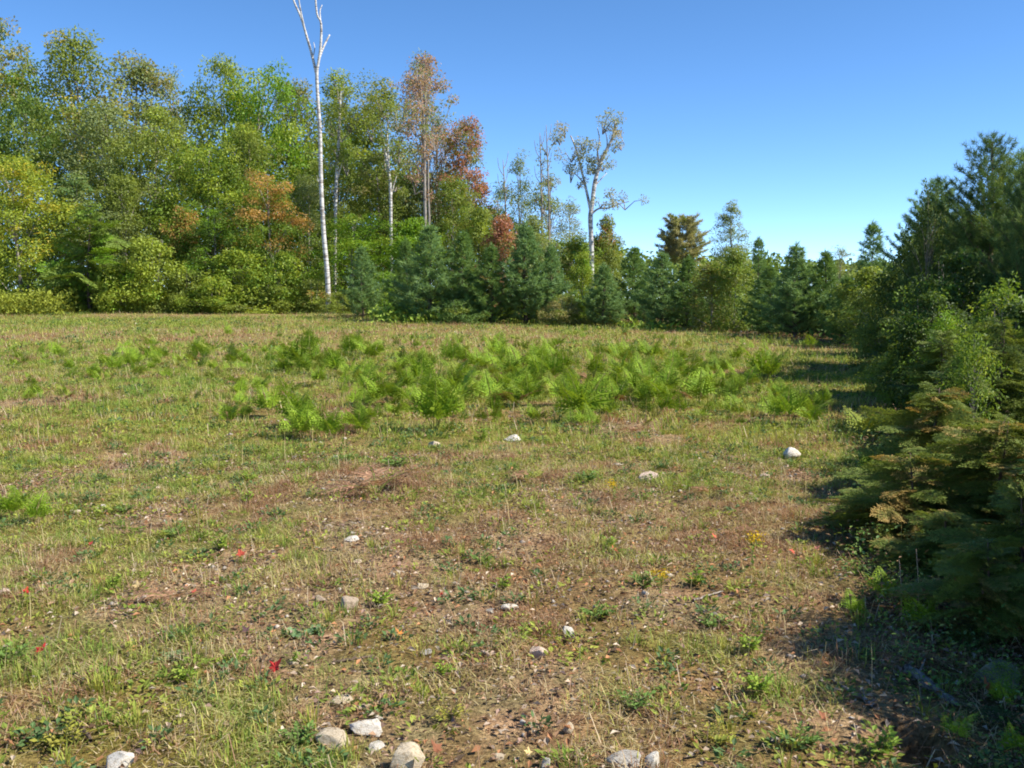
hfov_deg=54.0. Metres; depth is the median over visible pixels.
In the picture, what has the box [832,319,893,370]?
shrub
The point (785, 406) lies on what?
bracken fern
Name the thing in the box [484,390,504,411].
bracken fern
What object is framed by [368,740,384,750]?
stone
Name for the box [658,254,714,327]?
pine tree
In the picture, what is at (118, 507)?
weed
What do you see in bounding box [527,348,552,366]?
bracken fern
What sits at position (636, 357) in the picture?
bracken fern
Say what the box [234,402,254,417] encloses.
bracken fern
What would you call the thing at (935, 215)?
pine tree
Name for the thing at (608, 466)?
grass
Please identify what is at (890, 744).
weed
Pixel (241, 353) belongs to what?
bracken fern
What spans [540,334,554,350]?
bracken fern
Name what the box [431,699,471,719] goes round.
weed
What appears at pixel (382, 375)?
bracken fern
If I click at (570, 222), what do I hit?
broadleaf tree
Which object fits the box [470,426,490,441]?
weed
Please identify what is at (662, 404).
bracken fern
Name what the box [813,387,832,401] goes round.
bracken fern
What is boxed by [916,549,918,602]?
dead stem
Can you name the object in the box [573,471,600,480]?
weed
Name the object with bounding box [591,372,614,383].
bracken fern
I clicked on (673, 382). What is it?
bracken fern
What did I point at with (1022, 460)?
hemlock tree
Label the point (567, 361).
bracken fern
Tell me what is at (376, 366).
bracken fern
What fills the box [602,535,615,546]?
weed
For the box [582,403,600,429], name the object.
bracken fern
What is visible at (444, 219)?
broadleaf tree
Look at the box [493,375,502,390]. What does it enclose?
bracken fern
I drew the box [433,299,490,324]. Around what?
shrub
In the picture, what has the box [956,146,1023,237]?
pine tree
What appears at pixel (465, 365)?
bracken fern
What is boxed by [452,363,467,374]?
bracken fern
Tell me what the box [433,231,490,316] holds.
pine tree
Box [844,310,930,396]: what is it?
hemlock tree
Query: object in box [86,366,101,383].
bracken fern
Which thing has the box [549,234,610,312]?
broadleaf tree
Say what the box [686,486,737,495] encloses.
bracken fern
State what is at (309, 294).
shrub
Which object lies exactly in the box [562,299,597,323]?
shrub
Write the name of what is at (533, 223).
broadleaf tree
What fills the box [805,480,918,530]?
hemlock tree
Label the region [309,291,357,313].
shrub
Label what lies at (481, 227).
broadleaf tree
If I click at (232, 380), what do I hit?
bracken fern
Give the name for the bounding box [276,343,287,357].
bracken fern
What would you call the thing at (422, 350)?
bracken fern
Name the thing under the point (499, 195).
broadleaf tree
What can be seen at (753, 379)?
bracken fern
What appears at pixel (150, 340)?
bracken fern
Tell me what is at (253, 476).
weed
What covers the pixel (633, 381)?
bracken fern
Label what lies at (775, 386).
bracken fern
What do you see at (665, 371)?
bracken fern
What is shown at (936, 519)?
hemlock tree
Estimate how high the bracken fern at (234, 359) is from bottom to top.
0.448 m
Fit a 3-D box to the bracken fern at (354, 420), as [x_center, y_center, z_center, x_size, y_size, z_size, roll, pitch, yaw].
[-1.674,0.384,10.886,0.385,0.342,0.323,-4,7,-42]
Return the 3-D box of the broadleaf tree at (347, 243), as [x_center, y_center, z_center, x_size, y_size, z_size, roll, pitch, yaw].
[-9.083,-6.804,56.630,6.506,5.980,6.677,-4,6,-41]
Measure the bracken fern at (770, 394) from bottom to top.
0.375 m
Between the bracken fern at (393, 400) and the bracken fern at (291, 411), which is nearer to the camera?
the bracken fern at (291, 411)
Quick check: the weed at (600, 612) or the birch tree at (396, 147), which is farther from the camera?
the birch tree at (396, 147)
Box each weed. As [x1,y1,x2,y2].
[0,641,34,660]
[30,717,94,746]
[105,574,120,585]
[112,502,133,512]
[154,649,182,661]
[158,699,199,715]
[160,524,185,536]
[173,666,196,682]
[208,534,227,549]
[239,469,257,479]
[240,491,253,503]
[278,720,321,743]
[281,627,311,637]
[307,624,324,633]
[332,452,358,461]
[370,589,390,605]
[377,455,407,467]
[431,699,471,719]
[432,659,454,675]
[469,550,497,561]
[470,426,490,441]
[489,573,510,590]
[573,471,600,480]
[578,600,617,617]
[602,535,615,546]
[615,687,655,708]
[629,570,661,585]
[681,566,705,585]
[692,717,739,744]
[696,613,733,628]
[738,632,763,652]
[744,670,774,695]
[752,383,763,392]
[773,720,829,747]
[861,720,902,754]
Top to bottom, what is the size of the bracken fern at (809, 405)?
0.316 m
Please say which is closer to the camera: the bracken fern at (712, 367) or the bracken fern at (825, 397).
the bracken fern at (825, 397)
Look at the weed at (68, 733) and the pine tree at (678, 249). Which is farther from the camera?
the pine tree at (678, 249)
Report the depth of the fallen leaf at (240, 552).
5.83 m
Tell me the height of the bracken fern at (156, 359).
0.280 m
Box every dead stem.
[899,560,901,610]
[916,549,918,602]
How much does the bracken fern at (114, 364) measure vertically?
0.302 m
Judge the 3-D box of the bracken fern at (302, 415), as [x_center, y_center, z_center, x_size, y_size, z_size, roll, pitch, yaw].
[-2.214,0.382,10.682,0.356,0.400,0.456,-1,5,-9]
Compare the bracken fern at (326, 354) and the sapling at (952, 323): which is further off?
the bracken fern at (326, 354)
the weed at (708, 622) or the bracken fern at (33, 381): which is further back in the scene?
the bracken fern at (33, 381)
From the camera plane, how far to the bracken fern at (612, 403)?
12.63 m
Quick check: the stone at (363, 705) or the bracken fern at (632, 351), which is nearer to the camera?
the stone at (363, 705)
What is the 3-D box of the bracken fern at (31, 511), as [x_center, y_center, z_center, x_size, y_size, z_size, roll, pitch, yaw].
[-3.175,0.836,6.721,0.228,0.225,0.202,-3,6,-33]
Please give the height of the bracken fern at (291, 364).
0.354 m
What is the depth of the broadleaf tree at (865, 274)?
25.36 m
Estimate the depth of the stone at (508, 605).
4.96 m
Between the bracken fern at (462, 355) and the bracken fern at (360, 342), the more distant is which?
the bracken fern at (360, 342)
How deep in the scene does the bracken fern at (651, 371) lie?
15.31 m
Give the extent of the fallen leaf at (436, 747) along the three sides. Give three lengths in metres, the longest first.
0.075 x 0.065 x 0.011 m
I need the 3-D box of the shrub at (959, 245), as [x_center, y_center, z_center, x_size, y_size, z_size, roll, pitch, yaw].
[8.339,-1.567,18.579,2.232,3.277,2.143,3,5,27]
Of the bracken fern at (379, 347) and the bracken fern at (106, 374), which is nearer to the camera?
the bracken fern at (106, 374)
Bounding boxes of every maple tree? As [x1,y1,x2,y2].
[0,152,87,312]
[154,205,215,308]
[215,168,321,299]
[379,50,476,234]
[404,112,463,247]
[419,112,499,299]
[474,213,527,308]
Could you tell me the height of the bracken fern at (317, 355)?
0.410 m
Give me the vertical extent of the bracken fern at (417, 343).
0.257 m
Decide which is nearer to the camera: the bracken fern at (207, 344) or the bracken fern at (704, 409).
the bracken fern at (704, 409)
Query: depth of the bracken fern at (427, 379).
14.45 m
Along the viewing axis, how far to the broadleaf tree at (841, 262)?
39.64 m
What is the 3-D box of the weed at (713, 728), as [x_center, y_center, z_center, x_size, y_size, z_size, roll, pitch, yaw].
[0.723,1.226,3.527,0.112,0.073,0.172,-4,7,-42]
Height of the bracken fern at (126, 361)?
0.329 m
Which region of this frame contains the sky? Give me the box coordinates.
[0,0,1023,298]
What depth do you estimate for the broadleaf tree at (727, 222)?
61.31 m
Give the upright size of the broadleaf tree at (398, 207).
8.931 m
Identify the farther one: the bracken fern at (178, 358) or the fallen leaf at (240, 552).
the bracken fern at (178, 358)
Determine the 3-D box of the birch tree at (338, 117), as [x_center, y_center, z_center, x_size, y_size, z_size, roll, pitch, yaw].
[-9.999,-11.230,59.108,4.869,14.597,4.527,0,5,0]
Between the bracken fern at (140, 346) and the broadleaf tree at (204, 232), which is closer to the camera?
the bracken fern at (140, 346)
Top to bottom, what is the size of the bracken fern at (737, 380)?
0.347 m
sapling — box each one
[906,305,967,409]
[932,315,1023,463]
[935,271,1023,393]
[939,327,1012,444]
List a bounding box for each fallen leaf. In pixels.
[35,642,45,653]
[132,580,140,587]
[236,549,245,555]
[242,626,249,632]
[269,658,281,672]
[431,739,444,755]
[524,746,531,756]
[818,710,830,721]
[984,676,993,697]
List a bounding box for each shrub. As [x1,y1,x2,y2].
[83,263,163,313]
[88,234,201,312]
[132,267,226,313]
[167,278,260,313]
[188,247,286,313]
[219,283,321,313]
[243,250,324,313]
[290,278,344,313]
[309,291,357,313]
[352,270,404,316]
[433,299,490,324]
[536,293,597,326]
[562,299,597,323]
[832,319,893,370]
[839,273,898,358]
[844,414,897,437]
[848,340,924,409]
[853,238,939,354]
[869,288,974,411]
[887,246,1023,382]
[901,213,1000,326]
[926,340,1023,440]
[931,670,969,686]
[940,700,1023,735]
[942,295,1023,428]
[945,620,1011,657]
[956,659,1023,693]
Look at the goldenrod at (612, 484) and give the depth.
7.53 m
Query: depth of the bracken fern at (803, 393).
12.32 m
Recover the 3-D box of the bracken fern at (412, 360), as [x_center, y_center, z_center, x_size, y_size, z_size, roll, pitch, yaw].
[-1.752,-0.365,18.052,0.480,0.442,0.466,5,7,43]
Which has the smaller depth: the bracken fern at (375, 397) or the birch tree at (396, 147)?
the bracken fern at (375, 397)
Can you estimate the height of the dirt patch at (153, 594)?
0.094 m
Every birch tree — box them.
[293,0,330,313]
[299,68,377,295]
[339,80,433,272]
[389,58,470,286]
[485,156,530,275]
[523,124,558,275]
[526,133,552,247]
[549,107,648,286]
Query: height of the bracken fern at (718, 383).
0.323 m
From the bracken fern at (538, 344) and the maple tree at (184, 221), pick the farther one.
the maple tree at (184, 221)
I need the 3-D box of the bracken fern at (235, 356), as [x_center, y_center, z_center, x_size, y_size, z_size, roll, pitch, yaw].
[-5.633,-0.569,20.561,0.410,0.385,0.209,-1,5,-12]
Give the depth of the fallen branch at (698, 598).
5.14 m
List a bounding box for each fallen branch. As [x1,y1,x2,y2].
[73,712,92,742]
[330,651,373,663]
[692,591,722,600]
[831,679,876,707]
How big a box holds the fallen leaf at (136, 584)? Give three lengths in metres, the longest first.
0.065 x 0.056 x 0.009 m
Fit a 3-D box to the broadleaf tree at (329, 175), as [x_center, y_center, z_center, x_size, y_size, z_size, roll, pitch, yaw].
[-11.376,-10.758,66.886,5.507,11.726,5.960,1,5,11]
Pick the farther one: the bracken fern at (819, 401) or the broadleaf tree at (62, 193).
the broadleaf tree at (62, 193)
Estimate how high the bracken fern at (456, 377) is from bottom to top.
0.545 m
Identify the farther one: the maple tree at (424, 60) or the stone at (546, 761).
the maple tree at (424, 60)
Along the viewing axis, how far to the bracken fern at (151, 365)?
18.78 m
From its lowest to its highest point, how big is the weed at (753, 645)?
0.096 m
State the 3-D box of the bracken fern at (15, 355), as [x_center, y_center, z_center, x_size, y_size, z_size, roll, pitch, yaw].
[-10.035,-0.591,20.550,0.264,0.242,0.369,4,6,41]
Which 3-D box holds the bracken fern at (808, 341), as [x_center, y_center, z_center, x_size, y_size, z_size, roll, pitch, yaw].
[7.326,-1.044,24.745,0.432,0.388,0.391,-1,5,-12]
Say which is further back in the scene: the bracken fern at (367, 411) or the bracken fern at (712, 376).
the bracken fern at (712, 376)
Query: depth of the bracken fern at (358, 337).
26.18 m
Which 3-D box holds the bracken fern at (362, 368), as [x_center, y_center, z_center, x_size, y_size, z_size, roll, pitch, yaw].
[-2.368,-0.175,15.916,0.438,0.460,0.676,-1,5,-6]
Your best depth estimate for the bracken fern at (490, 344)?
22.70 m
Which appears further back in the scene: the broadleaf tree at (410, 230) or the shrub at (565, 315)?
the broadleaf tree at (410, 230)
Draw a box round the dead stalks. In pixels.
[0,345,1023,767]
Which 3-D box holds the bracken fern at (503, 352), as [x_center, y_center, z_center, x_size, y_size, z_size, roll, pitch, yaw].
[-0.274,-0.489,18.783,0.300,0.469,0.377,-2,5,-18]
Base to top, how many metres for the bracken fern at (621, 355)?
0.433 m
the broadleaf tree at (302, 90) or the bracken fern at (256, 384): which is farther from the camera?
the broadleaf tree at (302, 90)
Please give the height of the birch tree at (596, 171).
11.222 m
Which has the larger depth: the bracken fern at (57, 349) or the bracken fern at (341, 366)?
the bracken fern at (57, 349)
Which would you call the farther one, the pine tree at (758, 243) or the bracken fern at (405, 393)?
the pine tree at (758, 243)
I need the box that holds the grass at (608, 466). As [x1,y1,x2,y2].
[0,310,1023,767]
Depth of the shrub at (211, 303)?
53.21 m
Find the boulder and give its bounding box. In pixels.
[972,658,1020,689]
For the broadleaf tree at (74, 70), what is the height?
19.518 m
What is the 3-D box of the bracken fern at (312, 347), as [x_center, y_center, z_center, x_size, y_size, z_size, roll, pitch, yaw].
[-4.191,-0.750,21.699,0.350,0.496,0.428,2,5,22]
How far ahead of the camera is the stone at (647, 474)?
8.26 m
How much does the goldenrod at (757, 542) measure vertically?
0.233 m
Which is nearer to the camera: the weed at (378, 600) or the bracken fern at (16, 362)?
the weed at (378, 600)
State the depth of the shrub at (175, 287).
53.67 m
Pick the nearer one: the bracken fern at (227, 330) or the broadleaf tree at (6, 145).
the bracken fern at (227, 330)
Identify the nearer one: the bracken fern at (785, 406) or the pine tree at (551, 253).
the bracken fern at (785, 406)
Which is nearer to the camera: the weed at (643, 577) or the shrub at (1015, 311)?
the weed at (643, 577)
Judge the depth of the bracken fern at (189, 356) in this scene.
20.96 m
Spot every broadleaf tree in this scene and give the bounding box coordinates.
[0,15,72,292]
[0,24,133,299]
[0,92,105,300]
[32,171,124,312]
[40,97,159,275]
[53,48,216,278]
[69,171,175,311]
[90,104,216,287]
[134,62,201,201]
[139,137,272,294]
[161,52,285,251]
[172,208,272,312]
[190,55,328,293]
[195,120,301,287]
[255,74,332,289]
[265,172,346,304]
[287,68,387,289]
[293,212,399,307]
[297,133,374,297]
[325,150,420,295]
[344,76,438,270]
[367,216,453,306]
[372,172,436,289]
[420,174,489,301]
[446,205,505,300]
[483,182,518,251]
[489,147,539,286]
[510,213,572,306]
[528,167,587,303]
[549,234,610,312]
[552,195,584,293]
[565,251,596,316]
[575,235,628,311]
[587,213,626,311]
[663,260,748,330]
[706,247,758,331]
[708,199,754,306]
[823,265,893,346]
[824,244,857,289]
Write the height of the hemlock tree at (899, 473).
0.683 m
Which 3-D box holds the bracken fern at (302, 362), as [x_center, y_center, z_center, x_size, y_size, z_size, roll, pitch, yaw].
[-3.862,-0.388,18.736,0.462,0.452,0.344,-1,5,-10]
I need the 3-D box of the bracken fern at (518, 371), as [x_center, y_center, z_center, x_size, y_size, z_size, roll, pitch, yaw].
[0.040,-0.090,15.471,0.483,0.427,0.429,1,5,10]
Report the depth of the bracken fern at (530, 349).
19.70 m
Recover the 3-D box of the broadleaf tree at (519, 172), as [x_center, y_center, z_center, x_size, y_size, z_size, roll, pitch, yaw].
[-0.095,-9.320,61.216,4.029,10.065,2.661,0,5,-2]
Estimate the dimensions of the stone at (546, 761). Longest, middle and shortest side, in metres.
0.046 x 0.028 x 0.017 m
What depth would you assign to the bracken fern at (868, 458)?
8.22 m
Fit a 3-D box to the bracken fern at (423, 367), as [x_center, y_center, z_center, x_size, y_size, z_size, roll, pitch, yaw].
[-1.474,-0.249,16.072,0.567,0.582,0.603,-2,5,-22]
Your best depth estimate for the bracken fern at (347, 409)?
12.47 m
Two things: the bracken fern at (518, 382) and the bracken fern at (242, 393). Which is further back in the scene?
the bracken fern at (518, 382)
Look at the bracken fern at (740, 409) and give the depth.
12.25 m
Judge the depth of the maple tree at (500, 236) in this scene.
53.30 m
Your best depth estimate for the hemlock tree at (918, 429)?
7.58 m
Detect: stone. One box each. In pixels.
[106,751,134,767]
[289,658,299,664]
[314,595,326,601]
[315,727,349,750]
[330,694,352,705]
[341,596,358,610]
[344,535,358,541]
[346,703,369,711]
[349,718,382,736]
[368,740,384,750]
[390,741,424,767]
[416,583,428,589]
[420,649,431,655]
[428,441,438,447]
[481,650,494,656]
[494,753,503,760]
[501,603,518,610]
[504,434,520,441]
[529,646,547,658]
[541,757,549,767]
[562,721,573,733]
[563,626,574,637]
[604,749,640,767]
[638,471,658,480]
[644,751,658,767]
[783,447,800,458]
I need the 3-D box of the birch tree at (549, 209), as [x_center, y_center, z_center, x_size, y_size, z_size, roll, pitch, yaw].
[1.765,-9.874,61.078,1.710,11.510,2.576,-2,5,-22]
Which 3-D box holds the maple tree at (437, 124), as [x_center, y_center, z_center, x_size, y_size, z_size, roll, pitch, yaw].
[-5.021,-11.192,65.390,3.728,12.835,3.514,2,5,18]
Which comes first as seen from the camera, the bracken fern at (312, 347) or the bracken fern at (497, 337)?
the bracken fern at (312, 347)
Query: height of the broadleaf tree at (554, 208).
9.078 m
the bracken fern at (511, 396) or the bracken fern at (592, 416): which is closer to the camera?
the bracken fern at (592, 416)
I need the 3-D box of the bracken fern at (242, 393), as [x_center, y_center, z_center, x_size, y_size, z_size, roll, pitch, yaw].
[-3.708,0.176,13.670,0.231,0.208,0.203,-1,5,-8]
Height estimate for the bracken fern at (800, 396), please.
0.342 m
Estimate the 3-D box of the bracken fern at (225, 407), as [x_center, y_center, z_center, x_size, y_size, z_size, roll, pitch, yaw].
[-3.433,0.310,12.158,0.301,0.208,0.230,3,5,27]
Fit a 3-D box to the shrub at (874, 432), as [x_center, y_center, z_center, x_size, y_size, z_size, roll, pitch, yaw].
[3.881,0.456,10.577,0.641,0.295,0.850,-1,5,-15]
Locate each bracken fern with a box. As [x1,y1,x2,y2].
[0,485,35,519]
[9,357,20,365]
[12,350,28,357]
[19,490,53,524]
[20,353,30,362]
[20,375,37,384]
[22,387,35,398]
[27,382,52,397]
[36,343,45,354]
[41,352,48,359]
[45,342,57,350]
[51,342,72,357]
[54,379,77,399]
[62,357,77,369]
[85,361,99,378]
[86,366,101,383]
[95,345,121,364]
[102,371,115,378]
[104,356,122,371]
[110,352,133,367]
[120,347,143,366]
[125,343,140,354]
[127,353,152,378]
[130,346,145,364]
[136,342,153,353]
[141,335,162,345]
[142,344,155,359]
[146,360,159,367]
[148,346,162,358]
[149,345,171,358]
[152,355,166,366]
[160,366,171,376]
[171,352,189,363]
[180,351,199,361]
[184,356,204,367]
[188,341,210,355]
[190,336,199,350]
[193,337,213,348]
[198,339,219,357]
[206,358,217,369]
[209,401,238,425]
[217,401,240,414]
[222,345,236,364]
[223,326,233,335]
[225,373,240,384]
[227,347,242,363]
[227,374,249,392]
[231,390,245,407]
[232,390,246,399]
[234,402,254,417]
[238,348,246,358]
[241,353,251,362]
[249,373,270,390]
[250,382,282,415]
[260,344,270,351]
[272,386,312,417]
[273,334,315,372]
[275,357,290,370]
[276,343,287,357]
[276,376,303,393]
[276,408,318,438]
[280,356,294,369]
[283,392,319,419]
[283,397,345,431]
[284,366,291,374]
[287,400,314,436]
[293,351,314,374]
[299,329,321,352]
[306,408,344,440]
[309,346,324,364]
[311,338,324,353]
[311,362,326,384]
[320,346,339,362]
[320,347,345,371]
[336,348,347,356]
[337,330,362,358]
[337,408,378,416]
[338,357,355,375]
[341,405,375,433]
[342,412,364,429]
[348,330,364,343]
[349,337,375,356]
[351,357,374,385]
[352,359,381,376]
[352,417,370,432]
[354,339,369,350]
[354,362,381,388]
[357,376,377,402]
[359,401,371,416]
[360,375,405,406]
[364,339,384,358]
[366,384,386,401]
[368,403,384,421]
[369,348,378,358]
[371,361,388,383]
[377,351,418,369]
[379,373,393,392]
[383,398,403,413]
[386,394,403,404]
[387,354,407,370]
[389,380,402,391]
[394,367,421,390]
[395,385,417,406]
[397,384,417,404]
[398,352,426,366]
[404,352,437,377]
[408,376,470,431]
[412,340,420,346]
[414,348,428,356]
[415,370,439,389]
[420,352,436,365]
[420,364,442,383]
[431,362,479,389]
[438,335,453,357]
[441,340,460,361]
[447,358,468,382]
[447,360,471,371]
[450,380,472,397]
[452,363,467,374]
[452,381,478,403]
[453,338,463,349]
[454,346,467,362]
[456,349,472,361]
[461,344,494,367]
[468,347,488,368]
[468,369,514,400]
[470,371,488,395]
[483,347,504,365]
[484,336,503,356]
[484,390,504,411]
[487,330,508,344]
[487,342,503,355]
[488,361,500,374]
[491,345,504,360]
[493,335,512,356]
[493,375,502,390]
[494,351,528,374]
[494,367,526,385]
[496,369,526,388]
[500,379,541,404]
[501,468,566,483]
[503,371,534,395]
[505,343,535,368]
[505,377,539,396]
[507,383,532,405]
[509,365,526,377]
[509,371,548,405]
[515,363,539,377]
[520,337,528,352]
[521,348,542,365]
[522,403,541,422]
[524,350,557,384]
[525,342,542,356]
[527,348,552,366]
[531,340,540,350]
[536,349,565,375]
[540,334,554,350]
[543,341,563,355]
[543,375,572,402]
[546,344,560,356]
[550,334,567,344]
[555,366,616,423]
[556,349,574,366]
[575,406,592,426]
[577,355,606,377]
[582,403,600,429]
[585,348,603,360]
[585,359,602,376]
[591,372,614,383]
[600,401,617,414]
[601,338,618,358]
[602,366,636,388]
[603,379,629,403]
[604,391,618,412]
[605,360,636,374]
[607,349,628,372]
[607,425,644,434]
[610,344,627,361]
[615,345,635,360]
[619,340,634,350]
[622,344,644,357]
[623,367,649,387]
[628,351,654,362]
[631,375,662,403]
[631,381,646,400]
[632,359,664,375]
[634,362,663,383]
[636,336,663,361]
[636,375,658,400]
[638,362,684,389]
[641,355,662,372]
[643,380,693,403]
[651,362,678,382]
[652,389,676,414]
[653,348,669,358]
[656,354,683,373]
[658,350,689,368]
[663,358,704,380]
[668,368,694,390]
[669,347,688,360]
[673,367,716,405]
[674,384,683,399]
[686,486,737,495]
[692,399,714,416]
[702,361,719,370]
[705,365,720,380]
[707,354,731,373]
[707,374,726,389]
[713,524,771,539]
[718,352,732,371]
[722,400,736,413]
[723,380,738,395]
[724,373,748,392]
[725,343,744,359]
[728,364,762,387]
[732,405,746,414]
[733,373,746,394]
[738,339,791,383]
[756,395,789,420]
[765,380,792,395]
[765,388,779,400]
[767,388,789,416]
[768,377,793,394]
[770,383,812,423]
[789,384,816,412]
[791,399,833,424]
[792,389,814,411]
[803,334,816,348]
[806,396,822,410]
[812,396,826,405]
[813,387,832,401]
[839,588,868,618]
[843,405,881,436]
[857,450,882,468]
[865,567,899,602]
[900,591,940,632]
[940,711,979,739]
[987,674,1023,708]
[997,717,1023,756]
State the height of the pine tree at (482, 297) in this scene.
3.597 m
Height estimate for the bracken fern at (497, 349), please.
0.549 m
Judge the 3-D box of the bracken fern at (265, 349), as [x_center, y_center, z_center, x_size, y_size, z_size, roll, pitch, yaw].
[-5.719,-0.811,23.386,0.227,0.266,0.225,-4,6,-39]
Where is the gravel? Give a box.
[12,420,981,764]
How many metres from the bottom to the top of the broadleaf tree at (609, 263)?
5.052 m
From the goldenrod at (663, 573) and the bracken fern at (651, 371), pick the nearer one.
the goldenrod at (663, 573)
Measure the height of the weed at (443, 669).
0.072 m
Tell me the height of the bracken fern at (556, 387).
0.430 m
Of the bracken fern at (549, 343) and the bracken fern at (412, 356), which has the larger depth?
the bracken fern at (549, 343)
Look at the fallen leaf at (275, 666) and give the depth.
4.12 m
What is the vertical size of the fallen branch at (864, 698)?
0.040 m
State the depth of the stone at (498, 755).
3.38 m
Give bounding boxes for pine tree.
[337,245,387,317]
[380,236,427,316]
[384,222,467,319]
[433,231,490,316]
[460,243,522,323]
[490,219,563,323]
[522,242,576,321]
[574,263,634,325]
[608,246,660,321]
[621,251,688,324]
[654,212,712,282]
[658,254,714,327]
[738,262,798,334]
[741,236,772,321]
[752,240,831,336]
[797,249,845,336]
[815,274,864,343]
[849,219,891,298]
[871,175,971,276]
[881,178,971,332]
[885,190,966,339]
[895,129,1023,322]
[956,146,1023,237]
[966,150,1023,333]
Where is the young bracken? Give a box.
[59,325,831,438]
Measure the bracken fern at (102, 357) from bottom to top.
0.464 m
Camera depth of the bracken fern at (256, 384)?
15.02 m
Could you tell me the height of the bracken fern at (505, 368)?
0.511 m
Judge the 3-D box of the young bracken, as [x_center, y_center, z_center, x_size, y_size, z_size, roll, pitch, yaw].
[-1.725,-0.758,22.713,16.963,0.646,24.542,0,5,0]
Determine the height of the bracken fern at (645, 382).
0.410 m
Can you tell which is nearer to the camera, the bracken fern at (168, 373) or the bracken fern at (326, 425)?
the bracken fern at (326, 425)
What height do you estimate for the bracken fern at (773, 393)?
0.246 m
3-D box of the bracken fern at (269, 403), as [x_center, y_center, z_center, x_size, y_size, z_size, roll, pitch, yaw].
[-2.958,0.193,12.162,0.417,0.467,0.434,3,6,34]
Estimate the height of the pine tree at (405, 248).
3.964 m
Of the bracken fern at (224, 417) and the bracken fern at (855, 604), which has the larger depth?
the bracken fern at (224, 417)
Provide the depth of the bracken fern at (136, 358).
18.97 m
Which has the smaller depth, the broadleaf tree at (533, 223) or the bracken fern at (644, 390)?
the bracken fern at (644, 390)
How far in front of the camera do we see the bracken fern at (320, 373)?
15.88 m
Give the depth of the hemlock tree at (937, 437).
6.91 m
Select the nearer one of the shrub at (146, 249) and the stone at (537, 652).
the stone at (537, 652)
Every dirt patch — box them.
[114,587,223,605]
[313,461,439,499]
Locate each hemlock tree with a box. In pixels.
[33,201,142,312]
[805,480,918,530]
[810,452,1005,552]
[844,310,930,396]
[857,381,1022,490]
[869,508,1020,600]
[871,413,1023,569]
[884,432,1023,506]
[887,329,968,419]
[887,535,1023,652]
[888,370,1023,436]
[923,475,1023,599]
[1013,459,1023,474]
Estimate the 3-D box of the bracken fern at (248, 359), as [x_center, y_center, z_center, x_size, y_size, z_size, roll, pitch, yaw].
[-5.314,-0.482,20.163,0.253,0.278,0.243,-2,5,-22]
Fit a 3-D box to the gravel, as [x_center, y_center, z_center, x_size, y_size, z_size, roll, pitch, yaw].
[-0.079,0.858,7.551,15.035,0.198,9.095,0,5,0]
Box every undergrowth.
[0,283,896,342]
[811,404,1023,767]
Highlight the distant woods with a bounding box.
[0,68,892,303]
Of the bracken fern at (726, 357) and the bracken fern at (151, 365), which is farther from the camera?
the bracken fern at (151, 365)
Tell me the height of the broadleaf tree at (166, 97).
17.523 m
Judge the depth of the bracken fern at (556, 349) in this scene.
22.07 m
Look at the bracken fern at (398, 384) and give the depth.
14.56 m
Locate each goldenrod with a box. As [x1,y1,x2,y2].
[606,479,622,503]
[657,568,671,597]
[741,530,768,567]
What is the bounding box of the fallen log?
[902,658,958,705]
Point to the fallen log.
(907, 667)
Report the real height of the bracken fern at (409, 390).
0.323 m
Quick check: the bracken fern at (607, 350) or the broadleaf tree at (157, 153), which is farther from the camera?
the broadleaf tree at (157, 153)
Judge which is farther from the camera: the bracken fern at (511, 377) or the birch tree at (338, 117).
the birch tree at (338, 117)
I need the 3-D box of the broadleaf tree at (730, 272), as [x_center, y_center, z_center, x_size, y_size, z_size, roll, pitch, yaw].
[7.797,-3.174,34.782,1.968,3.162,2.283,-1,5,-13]

